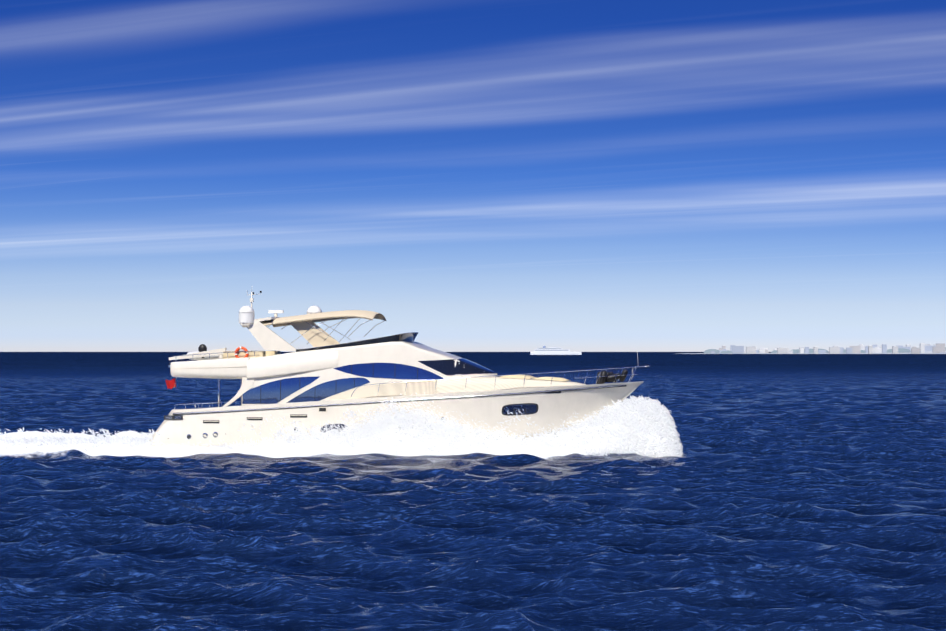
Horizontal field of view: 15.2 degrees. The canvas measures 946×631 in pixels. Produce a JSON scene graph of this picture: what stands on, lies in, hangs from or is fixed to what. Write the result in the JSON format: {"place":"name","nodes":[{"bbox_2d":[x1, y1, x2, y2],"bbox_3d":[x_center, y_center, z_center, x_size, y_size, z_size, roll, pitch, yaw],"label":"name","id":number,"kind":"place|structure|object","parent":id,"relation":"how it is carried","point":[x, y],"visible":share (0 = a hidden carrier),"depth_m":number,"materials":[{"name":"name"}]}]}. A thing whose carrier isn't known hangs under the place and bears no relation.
{"place":"outdoors","nodes":[
{"label":"outdoors","id":0,"kind":"place"},
{"bbox_2d":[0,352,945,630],"bbox_3d":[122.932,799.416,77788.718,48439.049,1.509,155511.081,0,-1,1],"label":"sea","id":1,"kind":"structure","parent":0,"point":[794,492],"depth_m":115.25,"materials":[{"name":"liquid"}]},
{"bbox_2d":[0,393,682,456],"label":"spray droplets","id":2,"kind":"object","parent":1,"relation":"on","point":[620,420],"visible":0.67,"depth_m":183.33,"materials":[{"name":"white liquid"}]},
{"bbox_2d":[146,291,650,447],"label":"motor yacht","id":3,"kind":"object","parent":1,"relation":"on","point":[327,378],"visible":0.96,"depth_m":185.50,"materials":[{"name":"white plastic"}]},
{"bbox_2d":[293,421,679,456],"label":"sea foam","id":4,"kind":"object","parent":1,"relation":"on","point":[441,447],"visible":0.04,"depth_m":182.87,"materials":[{"name":"white liquid"}]},
{"bbox_2d":[530,346,581,354],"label":"distant ship","id":5,"kind":"object","parent":1,"relation":"on","point":[544,350],"visible":1,"depth_m":6189.13},
{"bbox_2d":[0,0,945,351],"label":"sky","id":6,"kind":"structure","parent":0,"point":[467,175],"materials":[{"name":"blue"}]},
{"label":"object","id":7,"kind":"structure","parent":0,"visible":0},
{"bbox_2d":[680,343,945,353],"bbox_3d":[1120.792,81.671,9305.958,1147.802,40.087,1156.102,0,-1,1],"label":"shore town","id":8,"kind":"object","parent":7,"relation":"on","point":[937,348],"visible":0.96,"depth_m":8917.03}
]}

